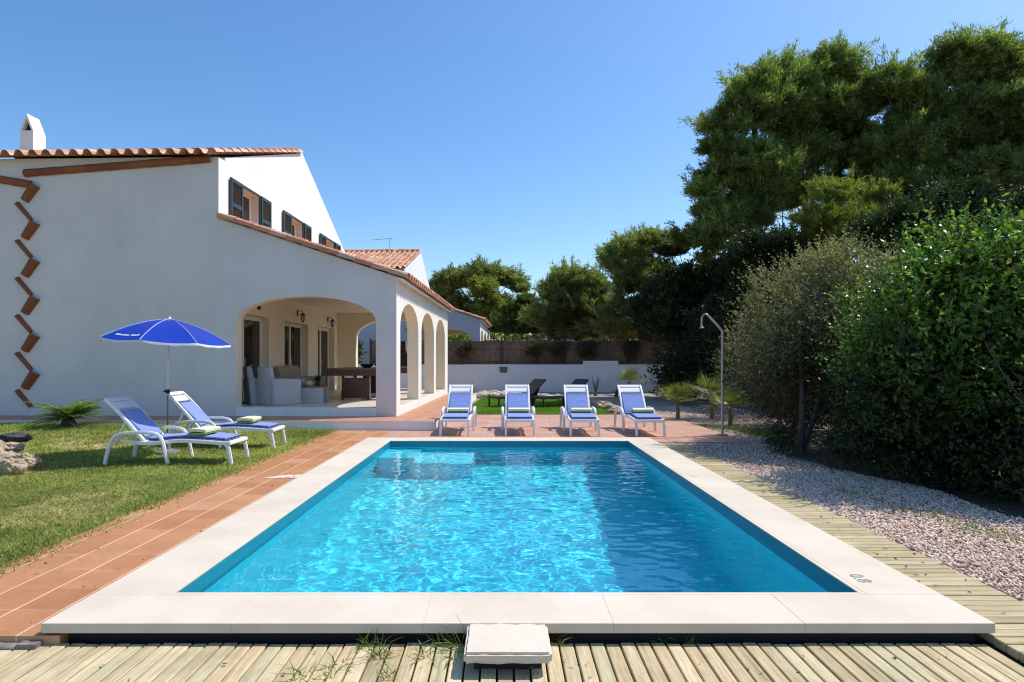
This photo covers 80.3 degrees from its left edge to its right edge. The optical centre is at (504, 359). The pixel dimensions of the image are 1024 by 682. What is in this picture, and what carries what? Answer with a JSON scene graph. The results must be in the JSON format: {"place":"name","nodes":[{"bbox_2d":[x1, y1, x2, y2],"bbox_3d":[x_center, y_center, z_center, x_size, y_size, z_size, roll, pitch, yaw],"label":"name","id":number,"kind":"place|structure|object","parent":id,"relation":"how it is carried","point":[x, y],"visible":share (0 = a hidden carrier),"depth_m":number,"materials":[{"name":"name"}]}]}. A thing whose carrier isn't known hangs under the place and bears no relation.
{"place":"outdoors","nodes":[
{"label":"outdoors","id":0,"kind":"place"},
{"bbox_2d":[0,421,339,576],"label":"lawn","id":1,"kind":"structure","parent":0,"point":[74,499],"depth_m":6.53,"materials":[{"name":"green plant"}]},
{"bbox_2d":[0,440,5,450],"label":"rock","id":2,"kind":"object","parent":1,"relation":"on","point":[2,445],"visible":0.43,"depth_m":8.32,"materials":[{"name":"beige stone"}]},
{"bbox_2d":[5,442,24,452],"bbox_3d":[-6.972,1.242,8.557,0.322,0.191,0.303,0,0,-44],"label":"rock","id":3,"kind":"object","parent":2,"relation":"on","point":[16,447],"visible":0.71,"depth_m":8.49,"materials":[{"name":"beige stone"}]},
{"bbox_2d":[0,431,32,441],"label":"rock","id":4,"kind":"object","parent":3,"relation":"on","point":[17,436],"visible":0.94,"depth_m":8.60,"materials":[{"name":"stone"}]},
{"bbox_2d":[0,450,18,458],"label":"rock","id":5,"kind":"object","parent":1,"relation":"on","point":[4,454],"visible":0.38,"depth_m":7.89,"materials":[{"name":"beige stone"}]},
{"bbox_2d":[0,457,28,475],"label":"rock","id":6,"kind":"object","parent":1,"relation":"on","point":[11,465],"visible":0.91,"depth_m":7.53,"materials":[{"name":"beige stone"}]},
{"bbox_2d":[15,452,41,470],"bbox_3d":[-6.259,1.327,7.951,0.271,0.268,0.289,0,0,0],"label":"rock","id":7,"kind":"object","parent":1,"relation":"on","point":[32,460],"visible":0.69,"depth_m":7.89,"materials":[{"name":"beige stone"}]},
{"bbox_2d":[19,398,110,430],"bbox_3d":[-8.486,1.066,11.762,1.460,0.660,1.388,0,0,0],"label":"cycad","id":8,"kind":"object","parent":1,"relation":"on","point":[69,414],"visible":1,"depth_m":11.65,"materials":[{"name":"green plant"}]},
{"bbox_2d":[99,316,230,454],"bbox_3d":[-5.112,0.385,9.200,1.715,2.090,1.718,0,0,15],"label":"parasol","id":9,"kind":"object","parent":1,"relation":"on","point":[168,331],"visible":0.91,"depth_m":8.73,"materials":[{"name":"blue fabric"}]},
{"bbox_2d":[103,396,249,464],"bbox_3d":[-4.588,0.974,8.520,1.774,0.910,0.690,0,0,0],"label":"sun lounger","id":10,"kind":"object","parent":1,"relation":"on","point":[140,423],"visible":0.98,"depth_m":8.32,"materials":[{"name":"white plastic"}]},
{"bbox_2d":[187,426,220,434],"bbox_3d":[-4.208,0.986,8.499,0.266,0.088,0.420,0,0,3],"label":"towel","id":11,"kind":"object","parent":10,"relation":"on","point":[203,430],"visible":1,"depth_m":8.35,"materials":[{"name":"white fabric"}]},
{"bbox_2d":[165,391,286,447],"bbox_3d":[-4.608,0.979,10.066,1.774,0.910,0.690,0,0,-1],"label":"sun lounger","id":12,"kind":"object","parent":1,"relation":"on","point":[194,413],"visible":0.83,"depth_m":9.89,"materials":[{"name":"white plastic"}]},
{"bbox_2d":[237,416,261,422],"bbox_3d":[-4.249,0.991,10.088,0.266,0.088,0.420,0,0,-3],"label":"towel","id":13,"kind":"object","parent":12,"relation":"on","point":[249,419],"visible":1,"depth_m":9.90,"materials":[{"name":"white fabric"}]},
{"bbox_2d":[0,430,390,644],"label":"tile path","id":14,"kind":"structure","parent":0,"point":[39,591],"depth_m":4.73,"materials":[{"name":"tile"}]},
{"bbox_2d":[266,474,302,477],"bbox_3d":[-2.622,1.427,7.452,0.604,0.003,0.246,0,0,-11],"label":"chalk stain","id":15,"kind":"object","parent":14,"relation":"on","point":[290,476],"visible":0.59,"depth_m":7.43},
{"bbox_2d":[0,393,475,430],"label":"terrace","id":16,"kind":"structure","parent":0,"point":[425,417],"depth_m":12.60,"materials":[{"name":"ceramic"}]},
{"bbox_2d":[0,114,455,416],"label":"villa","id":17,"kind":"object","parent":16,"relation":"on","point":[241,251],"visible":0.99,"depth_m":13.60,"materials":[{"name":"white paint"}]},
{"bbox_2d":[243,366,257,404],"bbox_3d":[-5.892,0.605,14.728,0.798,0.900,0.700,0,0,-34],"label":"wicker armchair","id":18,"kind":"object","parent":17,"relation":"on","point":[249,387],"visible":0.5,"depth_m":14.33,"materials":[{"name":"beige fabric"}]},
{"bbox_2d":[242,315,261,401],"bbox_3d":[-6.578,-0.037,15.151,0.148,2.183,2.150,0,0,2],"label":"sliding door","id":19,"kind":"structure","parent":17,"relation":"in","point":[251,326],"depth_m":15.66,"materials":[{"name":"brown glass"}]},
{"bbox_2d":[243,185,260,224],"bbox_3d":[-6.441,-3.640,15.107,0.290,1.180,1.030,0,0,2],"label":"window","id":20,"kind":"structure","parent":17,"relation":"in","point":[251,203],"depth_m":15.55,"materials":[{"name":"clear glass"}]},
{"bbox_2d":[255,367,300,405],"bbox_3d":[-5.383,0.605,14.388,0.700,0.900,0.798,0,0,36],"label":"wicker armchair","id":21,"kind":"object","parent":17,"relation":"on","point":[271,390],"visible":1,"depth_m":14.12,"materials":[{"name":"beige fabric"}]},
{"bbox_2d":[285,322,301,375],"bbox_3d":[-6.486,-0.027,18.220,0.148,2.163,1.890,0,0,2],"label":"sliding door","id":22,"kind":"structure","parent":17,"relation":"in","point":[293,332],"depth_m":18.53,"materials":[{"name":"clear glass"}]},
{"bbox_2d":[292,216,303,237],"bbox_3d":[-6.348,-3.640,18.181,0.290,1.180,1.020,0,0,2],"label":"window","id":23,"kind":"structure","parent":17,"relation":"in","point":[297,226],"depth_m":18.63,"materials":[{"name":"clear glass"}]},
{"bbox_2d":[274,366,325,384],"bbox_3d":[-5.779,0.611,17.152,0.878,0.888,1.760,0,0,2],"label":"wicker sofa","id":24,"kind":"object","parent":17,"relation":"on","point":[289,372],"visible":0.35,"depth_m":17.20,"materials":[{"name":"grey wicker"}]},
{"bbox_2d":[301,385,327,402],"bbox_3d":[-4.830,0.848,15.100,0.740,0.415,0.700,0,0,-7],"label":"coffee table","id":25,"kind":"object","parent":17,"relation":"on","point":[314,394],"visible":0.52,"depth_m":14.78,"materials":[{"name":"grey wicker"}]},
{"bbox_2d":[318,327,328,388],"bbox_3d":[-6.404,-0.037,20.949,0.148,2.183,1.750,0,0,2],"label":"sliding door","id":26,"kind":"structure","parent":17,"relation":"in","point":[323,333],"depth_m":21.32,"materials":[{"name":"clear glass"}]},
{"bbox_2d":[327,238,334,248],"bbox_3d":[-6.256,-3.640,21.279,0.290,1.180,1.020,0,0,2],"label":"window","id":27,"kind":"structure","parent":17,"relation":"in","point":[331,244],"depth_m":21.72,"materials":[{"name":"clear glass"}]},
{"bbox_2d":[326,367,400,399],"bbox_3d":[-3.920,0.635,17.100,1.500,0.840,2.460,0,0,2],"label":"dining table","id":28,"kind":"object","parent":17,"relation":"on","point":[355,386],"visible":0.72,"depth_m":16.00,"materials":[{"name":"red wood"}]},
{"bbox_2d":[400,341,406,389],"bbox_3d":[-3.490,0.205,21.001,0.620,1.700,0.480,0,0,-6],"label":"sliding door","id":29,"kind":"structure","parent":17,"relation":"on","point":[403,360],"depth_m":20.80,"materials":[{"name":"white"}]},
{"bbox_2d":[0,423,1023,681],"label":"leaf litter","id":30,"kind":"object","parent":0,"point":[678,449],"visible":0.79,"depth_m":6.32,"materials":[{"name":"brown plant"}]},
{"bbox_2d":[0,0,1023,339],"label":"sky","id":31,"kind":"structure","parent":0,"point":[529,133],"materials":[{"name":"blue"}]},
{"bbox_2d":[472,396,613,414],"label":"turf","id":32,"kind":"structure","parent":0,"point":[538,413],"depth_m":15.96,"materials":[{"name":"green plant"}]},
{"bbox_2d":[487,379,545,407],"bbox_3d":[0.385,1.017,18.875,1.832,0.826,0.640,0,0,-34],"label":"dark lounger","id":33,"kind":"object","parent":32,"relation":"on","point":[535,385],"visible":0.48,"depth_m":19.00,"materials":[{"name":"brown wicker"}]},
{"bbox_2d":[530,379,588,406],"bbox_3d":[1.715,1.017,18.775,1.832,0.826,0.640,0,0,-34],"label":"dark lounger","id":34,"kind":"object","parent":32,"relation":"on","point":[579,381],"visible":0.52,"depth_m":18.52,"materials":[{"name":"brown wicker"}]},
{"bbox_2d":[382,415,746,443],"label":"patio","id":35,"kind":"structure","parent":0,"point":[679,430],"depth_m":12.35,"materials":[{"name":"tile"}]},
{"bbox_2d":[439,385,476,435],"bbox_3d":[-0.950,0.989,12.316,0.690,0.910,1.774,0,0,0],"label":"sun lounger","id":36,"kind":"object","parent":35,"relation":"on","point":[459,400],"visible":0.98,"depth_m":12.74,"materials":[{"name":"white plastic"}]},
{"bbox_2d":[448,408,468,411],"bbox_3d":[-0.925,1.001,12.136,0.420,0.088,0.266,0,0,0],"label":"towel","id":37,"kind":"object","parent":36,"relation":"on","point":[458,409],"visible":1,"depth_m":12.03,"materials":[{"name":"white fabric"}]},
{"bbox_2d":[501,385,535,435],"bbox_3d":[0.277,0.989,12.316,0.690,0.910,1.774,0,0,-1],"label":"sun lounger","id":38,"kind":"object","parent":35,"relation":"on","point":[517,400],"visible":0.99,"depth_m":12.74,"materials":[{"name":"white plastic"}]},
{"bbox_2d":[508,408,528,411],"bbox_3d":[0.280,1.001,12.136,0.420,0.088,0.266,0,0,2],"label":"towel","id":39,"kind":"object","parent":38,"relation":"on","point":[518,409],"visible":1,"depth_m":12.02,"materials":[{"name":"white fabric"}]},
{"bbox_2d":[560,385,599,435],"bbox_3d":[1.519,0.989,12.271,0.690,0.910,1.774,0,0,1],"label":"sun lounger","id":40,"kind":"object","parent":35,"relation":"on","point":[576,400],"visible":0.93,"depth_m":12.70,"materials":[{"name":"white plastic"}]},
{"bbox_2d":[571,408,591,412],"bbox_3d":[1.524,1.001,12.091,0.420,0.088,0.266,0,0,4],"label":"towel","id":41,"kind":"object","parent":40,"relation":"on","point":[581,410],"visible":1,"depth_m":11.98,"materials":[{"name":"white fabric"}]},
{"bbox_2d":[614,385,665,436],"bbox_3d":[2.711,0.989,12.236,0.690,0.910,1.774,0,0,-2],"label":"sun lounger","id":42,"kind":"object","parent":35,"relation":"on","point":[631,396],"visible":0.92,"depth_m":12.66,"materials":[{"name":"white plastic"}]},
{"bbox_2d":[631,408,653,412],"bbox_3d":[2.736,1.001,12.057,0.420,0.088,0.266,0,0,-1],"label":"towel","id":43,"kind":"object","parent":42,"relation":"on","point":[642,410],"visible":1,"depth_m":11.95,"materials":[{"name":"white fabric"}]},
{"bbox_2d":[699,313,727,434],"bbox_3d":[3.982,0.272,11.600,0.535,2.323,0.180,0,0,0],"label":"garden shower","id":44,"kind":"object","parent":35,"relation":"on","point":[722,373],"visible":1,"depth_m":11.59,"materials":[{"name":"metal"}]},
{"bbox_2d":[115,645,1023,681],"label":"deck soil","id":45,"kind":"structure","parent":0,"point":[1019,662],"depth_m":3.01,"materials":[{"name":"brown soil"}]},
{"bbox_2d":[0,640,42,650],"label":"kerb","id":46,"kind":"structure","parent":45,"relation":"on","point":[29,645],"depth_m":3.10,"materials":[{"name":"concrete"}]},
{"bbox_2d":[351,630,402,672],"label":"weed","id":47,"kind":"object","parent":45,"relation":"on","point":[385,655],"visible":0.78,"depth_m":3.02,"materials":[{"name":"green plant"}]},
{"bbox_2d":[408,640,450,667],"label":"weed","id":48,"kind":"object","parent":45,"relation":"on","point":[422,650],"visible":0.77,"depth_m":3.02,"materials":[{"name":"green plant"}]},
{"bbox_2d":[423,616,465,669],"bbox_3d":[-0.235,1.411,3.074,0.402,0.211,0.434,0,0,0],"label":"weed","id":49,"kind":"object","parent":45,"relation":"on","point":[453,646],"visible":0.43,"depth_m":3.09,"materials":[{"name":"green plant"}]},
{"bbox_2d":[0,643,1023,681],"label":"deck","id":50,"kind":"structure","parent":45,"relation":"on","point":[645,662],"depth_m":2.95,"materials":[{"name":"brown wood"}]},
{"bbox_2d":[278,654,333,681],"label":"weed","id":51,"kind":"object","parent":50,"relation":"on","point":[299,672],"visible":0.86,"depth_m":2.82,"materials":[{"name":"green plant"}]},
{"bbox_2d":[319,665,344,680],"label":"weed","id":52,"kind":"object","parent":50,"relation":"on","point":[325,678],"visible":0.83,"depth_m":2.84,"materials":[{"name":"green plant"}]},
{"bbox_2d":[315,649,358,675],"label":"weed","id":53,"kind":"object","parent":50,"relation":"on","point":[337,664],"visible":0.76,"depth_m":2.93,"materials":[{"name":"green plant"}]},
{"bbox_2d":[347,629,393,652],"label":"weed","id":54,"kind":"object","parent":50,"relation":"on","point":[368,642],"visible":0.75,"depth_m":3.14,"materials":[{"name":"green plant"}]},
{"bbox_2d":[376,665,401,681],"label":"weed","id":55,"kind":"object","parent":50,"relation":"on","point":[382,677],"visible":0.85,"depth_m":2.83,"materials":[{"name":"green plant"}]},
{"bbox_2d":[421,633,459,654],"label":"weed","id":56,"kind":"object","parent":50,"relation":"on","point":[437,639],"visible":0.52,"depth_m":3.17,"materials":[{"name":"green plant"}]},
{"bbox_2d":[464,624,551,674],"bbox_3d":[0.014,1.467,2.990,0.416,0.207,0.328,0,0,0],"label":"stone step","id":57,"kind":"object","parent":50,"relation":"on","point":[497,647],"visible":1,"depth_m":2.90,"materials":[{"name":"stone"}]},
{"bbox_2d":[550,635,579,653],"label":"weed","id":58,"kind":"object","parent":45,"relation":"on","point":[559,642],"visible":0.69,"depth_m":3.16,"materials":[{"name":"green plant"}]},
{"bbox_2d":[681,635,704,648],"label":"weed","id":59,"kind":"object","parent":45,"relation":"on","point":[692,640],"visible":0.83,"depth_m":3.20,"materials":[{"name":"green plant"}]},
{"bbox_2d":[658,442,1023,662],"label":"boardwalk","id":60,"kind":"structure","parent":45,"relation":"on","point":[981,598],"depth_m":4.40,"materials":[{"name":"brown wood"}]},
{"bbox_2d":[451,392,1023,600],"bbox_3d":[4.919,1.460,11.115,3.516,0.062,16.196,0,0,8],"label":"gravel","id":61,"kind":"structure","parent":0,"point":[895,526],"depth_m":5.84,"materials":[{"name":"grey gravel"}]},
{"bbox_2d":[476,392,487,397],"bbox_3d":[-0.922,1.387,23.454,0.565,0.331,0.422,0,0,0],"label":"border stone","id":62,"kind":"object","parent":61,"relation":"on","point":[481,394],"visible":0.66,"depth_m":23.30,"materials":[{"name":"stone"}]},
{"bbox_2d":[590,373,601,395],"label":"agave","id":63,"kind":"object","parent":61,"relation":"on","point":[595,388],"visible":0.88,"depth_m":24.94,"materials":[{"name":"green plant"}]},
{"bbox_2d":[596,401,613,407],"bbox_3d":[3.003,1.388,18.210,0.577,0.317,0.418,0,0,0],"label":"border stone","id":64,"kind":"object","parent":61,"relation":"on","point":[600,404],"visible":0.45,"depth_m":18.11,"materials":[{"name":"beige stone"}]},
{"bbox_2d":[611,364,645,384],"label":"fan palm","id":65,"kind":"object","parent":61,"relation":"on","point":[629,376],"visible":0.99,"depth_m":25.14,"materials":[{"name":"green plant"}]},
{"bbox_2d":[655,380,709,418],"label":"fan palm","id":66,"kind":"object","parent":61,"relation":"on","point":[678,392],"visible":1,"depth_m":14.85,"materials":[{"name":"green plant"}]},
{"bbox_2d":[683,372,740,419],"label":"fan palm","id":67,"kind":"object","parent":61,"relation":"on","point":[706,386],"visible":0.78,"depth_m":14.89,"materials":[{"name":"green plant"}]},
{"bbox_2d":[697,382,749,425],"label":"fan palm","id":68,"kind":"object","parent":61,"relation":"on","point":[729,398],"visible":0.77,"depth_m":13.54,"materials":[{"name":"green plant"}]},
{"bbox_2d":[750,403,809,456],"bbox_3d":[4.309,1.151,9.244,0.852,0.918,1.106,0,0,0],"label":"bush","id":69,"kind":"object","parent":61,"relation":"on","point":[779,437],"visible":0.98,"depth_m":9.32,"materials":[{"name":"green plant"}]},
{"bbox_2d":[719,214,971,457],"bbox_3d":[5.625,-0.425,10.230,4.142,3.971,3.677,0,0,33],"label":"mastic shrub","id":70,"kind":"object","parent":61,"relation":"on","point":[787,369],"visible":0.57,"depth_m":9.86,"materials":[{"name":"green plant"}]},
{"bbox_2d":[698,422,1023,543],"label":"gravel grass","id":71,"kind":"structure","parent":61,"relation":"on","point":[753,433],"depth_m":6.16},
{"bbox_2d":[648,392,1023,518],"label":"undergrowth soil","id":72,"kind":"structure","parent":0,"point":[1013,506],"depth_m":8.58,"materials":[{"name":"brown soil"}]},
{"bbox_2d":[615,227,740,347],"bbox_3d":[7.201,-1.837,23.966,5.734,7.067,3.422,0,0,0],"label":"evergreen tree","id":73,"kind":"object","parent":72,"relation":"on","point":[655,308],"visible":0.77,"depth_m":23.32,"materials":[{"name":"green plant"}]},
{"bbox_2d":[640,316,754,400],"bbox_3d":[7.063,-0.016,22.152,4.110,3.596,3.716,0,0,41],"label":"bush","id":74,"kind":"object","parent":72,"relation":"on","point":[685,357],"visible":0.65,"depth_m":21.95,"materials":[{"name":"green plant"}]},
{"bbox_2d":[657,48,818,397],"bbox_3d":[8.567,-4.702,22.084,5.539,12.766,4.111,0,0,0],"label":"pine tree","id":75,"kind":"object","parent":72,"relation":"on","point":[753,173],"visible":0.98,"depth_m":21.42,"materials":[{"name":"green plant"}]},
{"bbox_2d":[676,220,829,384],"bbox_3d":[8.533,-1.472,19.405,6.120,6.331,3.711,0,0,0],"label":"evergreen tree","id":76,"kind":"object","parent":72,"relation":"on","point":[763,244],"visible":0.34,"depth_m":18.99,"materials":[{"name":"green plant"}]},
{"bbox_2d":[696,318,831,434],"bbox_3d":[6.312,0.149,14.038,2.833,3.561,5.480,0,0,0],"label":"bush","id":77,"kind":"object","parent":72,"relation":"on","point":[730,371],"visible":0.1,"depth_m":15.26,"materials":[{"name":"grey plant"}]},
{"bbox_2d":[748,328,891,453],"bbox_3d":[7.051,-0.097,10.247,4.486,3.985,6.330,0,0,-42],"label":"bush","id":78,"kind":"object","parent":72,"relation":"on","point":[826,410],"visible":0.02,"depth_m":11.45,"materials":[{"name":"green plant"}]},
{"bbox_2d":[775,162,903,262],"bbox_3d":[10.336,-2.154,18.485,3.861,7.686,2.638,0,0,0],"label":"pine tree","id":79,"kind":"object","parent":72,"relation":"on","point":[834,208],"visible":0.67,"depth_m":18.20,"materials":[{"name":"green plant"}]},
{"bbox_2d":[748,28,933,227],"bbox_3d":[12.301,-5.213,23.059,6.342,13.808,4.400,0,0,0],"label":"pine tree","id":80,"kind":"object","parent":72,"relation":"on","point":[826,120],"visible":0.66,"depth_m":22.11,"materials":[{"name":"green plant"}]},
{"bbox_2d":[796,345,904,468],"bbox_3d":[5.636,0.464,8.486,2.995,2.590,2.148,0,0,15],"label":"bush","id":81,"kind":"object","parent":72,"relation":"on","point":[828,404],"visible":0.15,"depth_m":8.62,"materials":[{"name":"green plant"}]},
{"bbox_2d":[805,188,1023,503],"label":"laurel shrub","id":82,"kind":"object","parent":72,"relation":"on","point":[921,334],"visible":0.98,"depth_m":6.84,"materials":[{"name":"green plant"}]},
{"bbox_2d":[811,376,1023,503],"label":"bush","id":83,"kind":"object","parent":72,"relation":"on","point":[1018,470],"visible":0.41,"depth_m":6.65,"materials":[{"name":"green plant"}]},
{"bbox_2d":[841,42,1014,254],"bbox_3d":[15.075,-4.908,21.774,6.077,13.185,4.165,0,0,0],"label":"pine tree","id":84,"kind":"object","parent":72,"relation":"on","point":[909,144],"visible":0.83,"depth_m":21.15,"materials":[{"name":"green plant"}]},
{"bbox_2d":[839,158,1023,277],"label":"evergreen tree","id":85,"kind":"object","parent":72,"relation":"on","point":[964,192],"visible":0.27,"depth_m":16.38,"materials":[{"name":"green plant"}]},
{"bbox_2d":[919,14,1023,198],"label":"pine tree","id":86,"kind":"object","parent":72,"relation":"on","point":[994,76],"visible":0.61,"depth_m":20.84,"materials":[{"name":"green plant"}]},
{"bbox_2d":[975,634,992,644],"bbox_3d":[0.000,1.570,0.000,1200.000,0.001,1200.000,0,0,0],"label":"ground","id":87,"kind":"structure","parent":0,"point":[979,640],"depth_m":3.38,"materials":[{"name":"soil"}]},
{"bbox_2d":[358,339,367,363],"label":"garden bush","id":88,"kind":"object","parent":87,"relation":"on","point":[360,348],"visible":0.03,"depth_m":29.64,"materials":[{"name":"green plant"}]},
{"bbox_2d":[344,238,491,363],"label":"neighbouring house","id":89,"kind":"structure","parent":87,"relation":"on","point":[473,326],"depth_m":32.95,"materials":[{"name":"grey paint"}]},
{"bbox_2d":[428,253,532,335],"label":"pine tree","id":90,"kind":"object","parent":87,"relation":"on","point":[447,284],"visible":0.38,"depth_m":45.22,"materials":[{"name":"green plant"}]},
{"bbox_2d":[463,267,507,338],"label":"bright tree","id":91,"kind":"object","parent":87,"relation":"on","point":[484,287],"visible":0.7,"depth_m":43.47,"materials":[{"name":"green plant"}]},
{"bbox_2d":[488,291,543,339],"bbox_3d":[0.979,-1.438,39.446,5.050,6.240,3.163,0,0,0],"label":"leafy bush","id":92,"kind":"object","parent":87,"relation":"on","point":[507,322],"visible":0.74,"depth_m":39.04,"materials":[{"name":"green plant"}]},
{"bbox_2d":[41,437,994,644],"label":"swimming pool","id":93,"kind":"structure","parent":87,"relation":"in","point":[161,599],"depth_m":3.40,"materials":[{"name":"white stone"}]},
{"bbox_2d":[199,446,832,591],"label":"water","id":94,"kind":"structure","parent":93,"relation":"in","point":[503,519],"depth_m":5.08,"materials":[{"name":"blue liquid"}]},
{"bbox_2d":[369,339,714,363],"bbox_3d":[1.855,0.190,28.233,16.310,2.360,0.117,0,0,0],"label":"screen fence","id":95,"kind":"object","parent":87,"relation":"on","point":[498,352],"visible":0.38,"depth_m":28.25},
{"bbox_2d":[454,339,475,363],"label":"bush","id":96,"kind":"object","parent":95,"relation":"attached to","point":[463,350],"visible":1,"depth_m":27.87,"materials":[{"name":"green plant"}]},
{"bbox_2d":[520,336,549,364],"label":"bush","id":97,"kind":"object","parent":95,"relation":"attached to","point":[536,348],"visible":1,"depth_m":27.93,"materials":[{"name":"green plant"}]},
{"bbox_2d":[545,337,569,362],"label":"bush","id":98,"kind":"object","parent":95,"relation":"attached to","point":[556,350],"visible":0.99,"depth_m":27.89,"materials":[{"name":"green plant"}]},
{"bbox_2d":[572,335,603,360],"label":"bush","id":99,"kind":"object","parent":95,"relation":"attached to","point":[587,347],"visible":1,"depth_m":27.94,"materials":[{"name":"green plant"}]},
{"bbox_2d":[620,337,641,363],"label":"bush","id":100,"kind":"object","parent":95,"relation":"attached to","point":[630,348],"visible":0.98,"depth_m":27.93,"materials":[{"name":"green plant"}]},
{"bbox_2d":[542,314,583,339],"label":"olive bush","id":101,"kind":"object","parent":87,"relation":"on","point":[571,333],"visible":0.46,"depth_m":37.28,"materials":[{"name":"green plant"}]},
{"bbox_2d":[516,255,625,339],"bbox_3d":[4.312,-2.466,37.611,7.421,8.306,4.984,0,0,0],"label":"pine tree","id":102,"kind":"object","parent":87,"relation":"on","point":[566,292],"visible":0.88,"depth_m":36.50,"materials":[{"name":"green plant"}]},
{"bbox_2d":[358,361,813,391],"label":"garden wall","id":103,"kind":"structure","parent":87,"relation":"on","point":[490,377],"depth_m":27.80,"materials":[{"name":"paint"}]},
{"bbox_2d":[570,306,610,339],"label":"olive bush","id":104,"kind":"object","parent":87,"relation":"on","point":[586,328],"visible":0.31,"depth_m":36.48,"materials":[{"name":"green plant"}]},
{"bbox_2d":[448,332,748,340],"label":"distant wood","id":105,"kind":"object","parent":87,"relation":"on","point":[460,337],"depth_m":71.90,"materials":[{"name":"green plant"}]},
{"bbox_2d":[484,338,745,362],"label":"dry stone wall","id":106,"kind":"structure","parent":87,"relation":"on","point":[485,339],"depth_m":36.60,"materials":[{"name":"beige stone"}]},
{"bbox_2d":[610,332,637,340],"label":"olive bush","id":107,"kind":"object","parent":87,"relation":"on","point":[621,338],"visible":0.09,"depth_m":35.63,"materials":[{"name":"green plant"}]},
{"bbox_2d":[586,222,679,342],"bbox_3d":[6.661,-2.494,28.511,5.340,8.354,4.336,0,0,26],"label":"pine tree","id":108,"kind":"object","parent":87,"relation":"on","point":[629,261],"visible":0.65,"depth_m":28.06,"materials":[{"name":"green plant"}]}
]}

